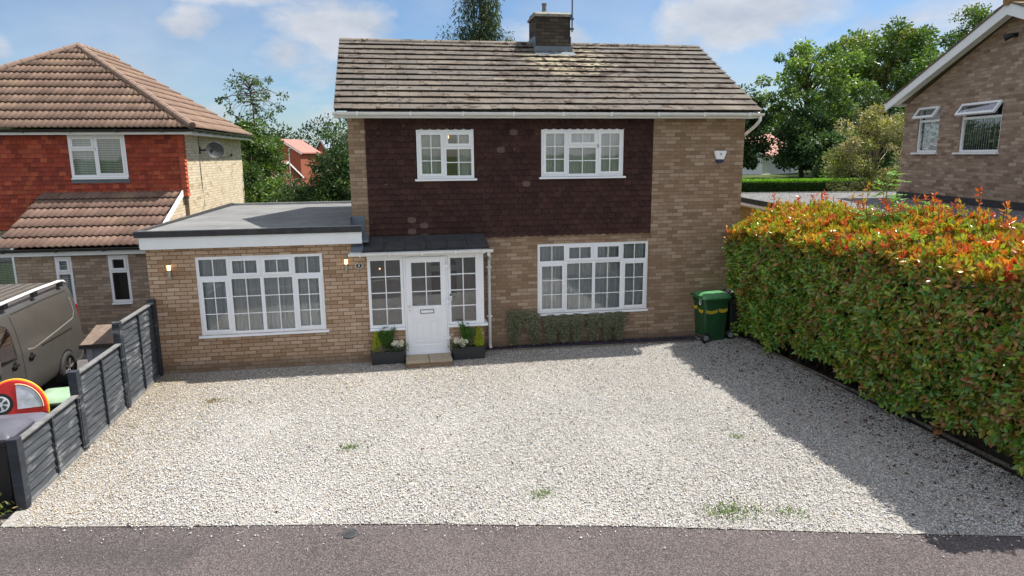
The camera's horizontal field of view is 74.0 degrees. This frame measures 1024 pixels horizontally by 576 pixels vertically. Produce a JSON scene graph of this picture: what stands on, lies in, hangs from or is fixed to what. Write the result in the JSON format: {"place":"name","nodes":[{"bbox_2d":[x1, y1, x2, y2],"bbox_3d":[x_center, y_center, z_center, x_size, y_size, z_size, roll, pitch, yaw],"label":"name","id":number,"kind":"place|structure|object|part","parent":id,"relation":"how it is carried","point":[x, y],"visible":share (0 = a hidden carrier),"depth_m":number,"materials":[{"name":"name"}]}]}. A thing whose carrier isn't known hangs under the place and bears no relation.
{"place":"outdoors","nodes":[
{"label":"outdoors","id":0,"kind":"place"},
{"bbox_2d":[0,353,87,523],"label":"neighbour drive","id":1,"kind":"structure","parent":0,"point":[81,362],"depth_m":13.74,"materials":[{"name":"grey concrete"}]},
{"bbox_2d":[0,493,17,521],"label":"verge plant","id":2,"kind":"object","parent":1,"relation":"on","point":[1,505],"visible":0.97,"depth_m":7.75,"materials":[{"name":"green plant"}]},
{"bbox_2d":[0,417,34,513],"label":"wheelie bin","id":3,"kind":"object","parent":1,"relation":"on","point":[12,427],"visible":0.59,"depth_m":8.00,"materials":[{"name":"plastic"}]},
{"bbox_2d":[0,412,47,425],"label":"wheelie bin","id":4,"kind":"object","parent":1,"relation":"on","point":[36,416],"visible":0.02,"depth_m":8.77,"materials":[{"name":"plastic"}]},
{"bbox_2d":[0,280,86,386],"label":"panel van","id":5,"kind":"object","parent":1,"relation":"on","point":[41,338],"visible":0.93,"depth_m":12.80,"materials":[{"name":"grey metal"}]},
{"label":"cab window","id":6,"kind":"part","parent":5,"relation":"part of","materials":[{"name":"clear glass"}]},
{"bbox_2d":[44,387,69,412],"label":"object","id":7,"kind":"object","parent":1,"relation":"on","point":[56,397],"visible":0.01,"depth_m":10.00,"materials":[{"name":"plastic"}]},
{"bbox_3d":[-6.557,2.307,9.464,0.790,1.005,0.637,-3,11,-12],"label":"wheelie bin","id":8,"kind":"object","parent":1,"relation":"on","visible":0},
{"bbox_2d":[0,378,49,414],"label":"play tent","id":9,"kind":"object","parent":8,"relation":"on","point":[19,396],"visible":1,"depth_m":9.60,"materials":[{"name":"red fabric"}]},
{"bbox_2d":[0,0,1002,146],"label":"sky","id":10,"kind":"structure","parent":0,"point":[190,47],"materials":[{"name":"blue"}]},
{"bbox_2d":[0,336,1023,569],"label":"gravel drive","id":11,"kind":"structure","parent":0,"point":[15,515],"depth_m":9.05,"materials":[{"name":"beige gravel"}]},
{"bbox_2d":[198,397,230,404],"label":"weed","id":12,"kind":"object","parent":11,"relation":"on","point":[213,400],"visible":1,"depth_m":11.29,"materials":[{"name":"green plant"}]},
{"bbox_2d":[336,442,361,451],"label":"weed","id":13,"kind":"object","parent":11,"relation":"on","point":[350,446],"visible":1,"depth_m":9.43,"materials":[{"name":"green plant"}]},
{"bbox_2d":[371,349,404,364],"bbox_3d":[-2.430,1.347,13.323,0.660,0.250,0.236,-2,11,-10],"label":"planter","id":14,"kind":"object","parent":11,"relation":"on","point":[385,357],"visible":0.76,"depth_m":13.22,"materials":[{"name":"plastic"}]},
{"bbox_2d":[372,331,381,351],"bbox_3d":[-2.641,1.058,13.224,0.232,0.459,0.216,-2,11,-10],"label":"conifer","id":15,"kind":"object","parent":14,"relation":"on","point":[376,342],"visible":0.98,"depth_m":13.19,"materials":[{"name":"green plant"}]},
{"bbox_2d":[366,347,389,352],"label":"dried plant","id":16,"kind":"object","parent":14,"relation":"in","point":[382,349],"visible":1,"depth_m":13.18,"materials":[{"name":"brown plant"}]},
{"bbox_2d":[377,326,394,350],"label":"leafy shrub","id":17,"kind":"object","parent":14,"relation":"on","point":[385,340],"visible":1,"depth_m":13.21,"materials":[{"name":"green plant"}]},
{"bbox_2d":[384,339,408,351],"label":"white flowers","id":18,"kind":"object","parent":14,"relation":"in","point":[395,346],"visible":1,"depth_m":13.23,"materials":[{"name":"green plant"}]},
{"bbox_2d":[406,352,452,368],"bbox_3d":[-1.621,1.420,13.254,0.880,0.150,0.470,-2,11,-10],"label":"doorstep","id":19,"kind":"object","parent":11,"relation":"on","point":[428,360],"depth_m":13.09,"materials":[{"name":"stone"}]},
{"bbox_2d":[452,344,485,359],"bbox_3d":[-0.866,1.280,13.600,0.660,0.250,0.236,-2,11,-10],"label":"planter","id":20,"kind":"object","parent":11,"relation":"on","point":[474,351],"visible":0.84,"depth_m":13.50,"materials":[{"name":"plastic"}]},
{"bbox_2d":[448,338,472,349],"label":"white flowers","id":21,"kind":"object","parent":20,"relation":"in","point":[457,342],"visible":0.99,"depth_m":13.43,"materials":[{"name":"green plant"}]},
{"bbox_2d":[458,321,475,342],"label":"leafy shrub","id":22,"kind":"object","parent":20,"relation":"on","point":[466,333],"visible":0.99,"depth_m":13.46,"materials":[{"name":"green plant"}]},
{"bbox_2d":[474,326,483,346],"bbox_3d":[-0.658,0.972,13.575,0.221,0.459,0.219,-2,11,-10],"label":"conifer","id":23,"kind":"object","parent":20,"relation":"on","point":[479,339],"visible":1,"depth_m":13.54,"materials":[{"name":"green plant"}]},
{"bbox_2d":[522,485,555,498],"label":"weed","id":24,"kind":"object","parent":11,"relation":"on","point":[543,490],"visible":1,"depth_m":8.12,"materials":[{"name":"green plant"}]},
{"bbox_2d":[485,339,700,351],"bbox_3d":[1.767,1.226,14.358,4.674,0.050,0.050,-2,11,-8],"label":"bed edging","id":25,"kind":"object","parent":11,"relation":"on","point":[585,346],"visible":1,"depth_m":14.31,"materials":[{"name":"grey concrete"}]},
{"bbox_2d":[690,290,731,342],"bbox_3d":[4.291,0.592,14.792,0.740,1.062,0.637,-3,11,-14],"label":"wheelie bin","id":26,"kind":"object","parent":11,"relation":"on","point":[710,308],"visible":0.98,"depth_m":14.57,"materials":[{"name":"plastic"}]},
{"bbox_2d":[684,495,770,524],"bbox_3d":[2.421,2.501,7.678,1.039,0.064,0.639,-2,11,-10],"label":"weed","id":27,"kind":"object","parent":11,"relation":"on","point":[730,511],"visible":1,"depth_m":7.66,"materials":[{"name":"green plant"}]},
{"bbox_2d":[720,288,750,338],"bbox_3d":[4.944,0.521,15.047,0.780,1.092,0.637,-2,11,-10],"label":"wheelie bin","id":28,"kind":"object","parent":11,"relation":"on","point":[732,316],"visible":0.27,"depth_m":14.79,"materials":[{"name":"plastic"}]},
{"bbox_2d":[766,504,823,517],"bbox_3d":[3.176,2.503,7.633,0.590,0.065,0.403,6,13,30],"label":"weed","id":29,"kind":"object","parent":11,"relation":"on","point":[802,516],"visible":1,"depth_m":7.63,"materials":[{"name":"green plant"}]},
{"bbox_2d":[0,524,1023,575],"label":"pavement","id":30,"kind":"structure","parent":0,"point":[432,550],"depth_m":6.96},
{"bbox_2d":[342,529,357,538],"bbox_3d":[-1.744,2.648,7.314,0.170,0.012,0.169,-2,11,-10],"label":"tap cover","id":31,"kind":"object","parent":30,"relation":"on","point":[349,533],"visible":1,"depth_m":7.31,"materials":[{"name":"metal"}]},
{"bbox_2d":[0,158,1023,536],"bbox_3d":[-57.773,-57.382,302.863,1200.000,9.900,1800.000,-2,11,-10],"label":"ground","id":32,"kind":"structure","parent":0,"point":[790,176],"depth_m":7.61,"materials":[{"name":"green plant"}]},
{"bbox_2d":[5,299,163,510],"bbox_3d":[-6.134,1.635,10.205,0.116,1.972,5.036,-2,11,-10],"label":"wooden fence","id":33,"kind":"object","parent":32,"relation":"on","point":[109,387],"visible":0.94,"depth_m":9.69,"materials":[{"name":"paint"}]},
{"bbox_2d":[78,324,113,361],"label":"garden store","id":34,"kind":"structure","parent":32,"relation":"on","point":[98,340],"depth_m":13.44,"materials":[{"name":"brown wood"}]},
{"bbox_2d":[0,43,254,339],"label":"neighbour house","id":35,"kind":"structure","parent":32,"relation":"on","point":[104,156],"depth_m":17.67,"materials":[{"name":"red brick"}]},
{"bbox_2d":[0,237,17,284],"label":"window","id":36,"kind":"structure","parent":35,"relation":"in","point":[7,265],"depth_m":18.08,"materials":[{"name":"white plastic"}]},
{"bbox_2d":[54,257,76,303],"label":"window","id":37,"kind":"structure","parent":35,"relation":"in","point":[63,265],"depth_m":15.83,"materials":[{"name":"white plastic"}]},
{"bbox_2d":[67,135,128,179],"bbox_3d":[-10.808,-3.449,17.890,1.375,1.141,0.560,-2,11,-8],"label":"window","id":38,"kind":"structure","parent":35,"relation":"in","point":[95,156],"depth_m":17.78,"materials":[{"name":"white plastic"}]},
{"bbox_2d":[107,255,132,304],"bbox_3d":[-9.264,-0.237,16.215,0.445,1.171,0.560,-2,11,-8],"label":"window","id":39,"kind":"structure","parent":35,"relation":"in","point":[118,265],"depth_m":16.10,"materials":[{"name":"white plastic"}]},
{"bbox_2d":[214,69,288,136],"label":"slender tree","id":40,"kind":"object","parent":32,"relation":"on","point":[255,106],"visible":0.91,"depth_m":41.88,"materials":[{"name":"green plant"}]},
{"bbox_2d":[242,157,268,202],"bbox_3d":[-10.036,-2.603,25.424,2.529,4.640,2.527,-7,13,-29],"label":"garden shrub","id":41,"kind":"object","parent":32,"relation":"on","point":[250,173],"visible":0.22,"depth_m":25.06,"materials":[{"name":"green plant"}]},
{"bbox_2d":[230,117,292,195],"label":"broadleaf tree","id":42,"kind":"object","parent":32,"relation":"on","point":[265,157],"visible":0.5,"depth_m":40.63,"materials":[{"name":"green plant"}]},
{"bbox_2d":[255,175,291,202],"bbox_3d":[-8.531,-2.281,25.614,2.628,3.913,2.470,-2,11,-8],"label":"garden shrub","id":43,"kind":"object","parent":32,"relation":"on","point":[272,183],"visible":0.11,"depth_m":25.19,"materials":[{"name":"green plant"}]},
{"bbox_2d":[262,161,303,186],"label":"distant house","id":44,"kind":"structure","parent":32,"relation":"on","point":[294,170],"depth_m":94.99,"materials":[{"name":"white brick"}]},
{"bbox_2d":[265,173,315,202],"bbox_3d":[-7.102,-1.788,22.620,2.667,4.104,2.737,8,14,36],"label":"conifer bush","id":45,"kind":"object","parent":32,"relation":"on","point":[293,191],"visible":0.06,"depth_m":21.98,"materials":[{"name":"green plant"}]},
{"bbox_2d":[275,139,320,185],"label":"distant house","id":46,"kind":"structure","parent":32,"relation":"on","point":[301,152],"depth_m":105.87,"materials":[{"name":"red brick"}]},
{"bbox_2d":[255,113,346,153],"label":"distant wood","id":47,"kind":"object","parent":32,"relation":"on","point":[322,130],"visible":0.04,"depth_m":169.52,"materials":[{"name":"green plant"}]},
{"bbox_2d":[290,128,350,201],"bbox_3d":[-5.637,-2.415,22.413,3.002,5.582,3.318,-9,14,-37],"label":"conifer bush","id":48,"kind":"object","parent":32,"relation":"on","point":[332,183],"visible":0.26,"depth_m":21.52,"materials":[{"name":"green plant"}]},
{"bbox_2d":[315,139,339,174],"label":"distant house","id":49,"kind":"structure","parent":32,"relation":"on","point":[320,146],"depth_m":127.53,"materials":[{"name":"white brick"}]},
{"bbox_2d":[330,130,348,166],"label":"broadleaf tree","id":50,"kind":"object","parent":32,"relation":"on","point":[344,139],"visible":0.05,"depth_m":113.53,"materials":[{"name":"green plant"}]},
{"bbox_2d":[133,0,764,373],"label":"detached house","id":51,"kind":"structure","parent":32,"relation":"on","point":[548,168],"depth_m":13.78,"materials":[{"name":"brown brick"}]},
{"bbox_2d":[195,253,328,338],"bbox_3d":[-4.759,0.098,13.054,2.370,1.536,0.560,-2,11,-10],"label":"window","id":52,"kind":"structure","parent":51,"relation":"in","point":[255,294],"depth_m":12.90,"materials":[{"name":"white plastic"}]},
{"bbox_2d":[415,130,476,180],"bbox_3d":[-1.343,-2.640,13.530,1.220,0.981,0.560,-2,11,-10],"label":"window","id":53,"kind":"structure","parent":51,"relation":"in","point":[438,157],"depth_m":13.36,"materials":[{"name":"white plastic"}]},
{"bbox_2d":[539,129,625,178],"bbox_3d":[1.399,-2.769,14.014,1.825,0.991,0.560,-2,11,-10],"label":"window","id":54,"kind":"structure","parent":51,"relation":"in","point":[584,153],"depth_m":13.85,"materials":[{"name":"white plastic"}]},
{"bbox_2d":[537,241,647,315],"bbox_3d":[1.679,-0.251,14.597,2.455,1.521,0.560,-2,11,-10],"label":"window","id":55,"kind":"structure","parent":51,"relation":"in","point":[594,277],"depth_m":14.45,"materials":[{"name":"white plastic"}]},
{"bbox_2d":[435,0,514,40],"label":"conifer","id":56,"kind":"object","parent":32,"relation":"on","point":[484,28],"visible":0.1,"depth_m":26.36,"materials":[{"name":"green plant"}]},
{"bbox_2d":[738,83,775,169],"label":"broadleaf tree","id":57,"kind":"object","parent":32,"relation":"on","point":[753,147],"visible":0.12,"depth_m":59.84,"materials":[{"name":"green plant"}]},
{"bbox_2d":[742,134,796,174],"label":"distant house","id":58,"kind":"structure","parent":32,"relation":"on","point":[765,167],"depth_m":72.81,"materials":[{"name":"grey tile"}]},
{"bbox_2d":[741,177,878,192],"bbox_3d":[16.706,-5.574,40.167,10.175,1.948,1.435,-1,11,0],"label":"clipped hedge","id":59,"kind":"object","parent":32,"relation":"on","point":[787,185],"visible":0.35,"depth_m":39.50,"materials":[{"name":"green plant"}]},
{"bbox_2d":[754,36,866,178],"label":"broadleaf tree","id":60,"kind":"object","parent":32,"relation":"on","point":[803,61],"visible":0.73,"depth_m":59.93,"materials":[{"name":"green plant"}]},
{"bbox_2d":[771,101,865,177],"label":"broadleaf tree","id":61,"kind":"object","parent":32,"relation":"on","point":[805,147],"visible":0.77,"depth_m":58.01,"materials":[{"name":"green plant"}]},
{"bbox_2d":[745,104,900,161],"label":"background wood","id":62,"kind":"object","parent":32,"relation":"on","point":[769,128],"visible":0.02,"depth_m":116.20,"materials":[{"name":"green plant"}]},
{"bbox_2d":[812,150,844,178],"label":"young tree","id":63,"kind":"object","parent":32,"relation":"on","point":[818,173],"visible":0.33,"depth_m":49.11,"materials":[{"name":"green plant"}]},
{"bbox_2d":[820,102,904,191],"bbox_3d":[16.607,-5.374,30.717,4.726,5.970,4.295,1,11,6],"label":"olive shrub","id":64,"kind":"object","parent":32,"relation":"on","point":[871,136],"visible":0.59,"depth_m":30.30,"materials":[{"name":"green plant"}]},
{"bbox_2d":[827,82,902,176],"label":"broadleaf tree","id":65,"kind":"object","parent":32,"relation":"on","point":[865,103],"visible":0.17,"depth_m":62.76,"materials":[{"name":"green plant"}]},
{"bbox_2d":[798,15,963,137],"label":"broadleaf tree","id":66,"kind":"object","parent":32,"relation":"on","point":[915,51],"visible":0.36,"depth_m":70.22,"materials":[{"name":"green plant"}]},
{"bbox_2d":[740,191,1023,290],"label":"flat roof garage","id":67,"kind":"structure","parent":32,"relation":"on","point":[760,201],"depth_m":18.15,"materials":[{"name":"brick"}]},
{"bbox_2d":[884,0,1023,210],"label":"neighbour house","id":68,"kind":"structure","parent":32,"relation":"on","point":[962,100],"depth_m":15.88,"materials":[{"name":"brown brick"}]},
{"bbox_2d":[910,106,940,153],"bbox_3d":[10.880,-4.042,17.448,0.830,1.182,1.040,0,11,0],"label":"window","id":69,"kind":"structure","parent":68,"relation":"in","point":[929,117],"depth_m":17.50,"materials":[{"name":"white plastic"}]},
{"bbox_2d":[952,99,1003,153],"bbox_3d":[10.885,-3.653,15.521,0.828,1.167,1.510,0,11,0],"label":"window","id":70,"kind":"structure","parent":68,"relation":"in","point":[981,122],"depth_m":16.02,"materials":[{"name":"white plastic"}]},
{"bbox_2d":[945,2,992,47],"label":"broadleaf tree","id":71,"kind":"object","parent":32,"relation":"on","point":[974,14],"visible":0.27,"depth_m":70.98,"materials":[{"name":"green plant"}]},
{"bbox_2d":[743,334,1023,478],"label":"soil strip","id":72,"kind":"object","parent":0,"point":[1001,455],"depth_m":9.95,"materials":[{"name":"brown soil"}]},
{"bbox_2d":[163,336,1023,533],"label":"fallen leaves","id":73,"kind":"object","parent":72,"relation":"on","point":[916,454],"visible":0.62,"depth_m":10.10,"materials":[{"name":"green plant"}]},
{"bbox_2d":[721,181,1023,477],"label":"photinia hedge","id":74,"kind":"object","parent":72,"relation":"on","point":[944,338],"visible":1,"depth_m":9.76,"materials":[{"name":"green plant"}]},
{"bbox_2d":[844,170,946,222],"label":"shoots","id":75,"kind":"object","parent":74,"relation":"on","point":[892,174],"visible":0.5,"depth_m":11.11,"materials":[{"name":"green plant"}]},
{"bbox_2d":[746,338,1023,474],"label":"hedge edging","id":76,"kind":"object","parent":72,"relation":"on","point":[972,448],"visible":0.76,"depth_m":10.19,"materials":[{"name":"black wood"}]},
{"label":"slate bed","id":77,"kind":"structure","parent":0,"visible":0},
{"bbox_2d":[485,335,696,349],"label":"slate chippings","id":78,"kind":"object","parent":77,"relation":"on","point":[646,339],"visible":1,"depth_m":14.51,"materials":[{"name":"gravel"}]},
{"bbox_2d":[505,310,523,346],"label":"shrub","id":79,"kind":"object","parent":78,"relation":"on","point":[515,331],"visible":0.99,"depth_m":14.11,"materials":[{"name":"green plant"}]},
{"bbox_2d":[520,310,541,345],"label":"shrub","id":80,"kind":"object","parent":78,"relation":"on","point":[528,315],"visible":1,"depth_m":14.17,"materials":[{"name":"green plant"}]},
{"bbox_2d":[542,314,560,343],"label":"shrub","id":81,"kind":"object","parent":78,"relation":"on","point":[550,335],"visible":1,"depth_m":14.25,"materials":[{"name":"green plant"}]},
{"bbox_2d":[556,314,571,343],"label":"shrub","id":82,"kind":"object","parent":78,"relation":"on","point":[563,327],"visible":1,"depth_m":14.30,"materials":[{"name":"green plant"}]},
{"bbox_2d":[570,313,585,342],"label":"shrub","id":83,"kind":"object","parent":78,"relation":"on","point":[576,327],"visible":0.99,"depth_m":14.35,"materials":[{"name":"green plant"}]},
{"bbox_2d":[584,312,602,342],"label":"shrub","id":84,"kind":"object","parent":78,"relation":"on","point":[593,320],"visible":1,"depth_m":14.42,"materials":[{"name":"green plant"}]},
{"bbox_2d":[601,312,615,340],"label":"shrub","id":85,"kind":"object","parent":78,"relation":"on","point":[607,321],"visible":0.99,"depth_m":14.46,"materials":[{"name":"green plant"}]},
{"bbox_2d":[612,311,627,340],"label":"shrub","id":86,"kind":"object","parent":78,"relation":"on","point":[621,318],"visible":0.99,"depth_m":14.51,"materials":[{"name":"green plant"}]}
]}

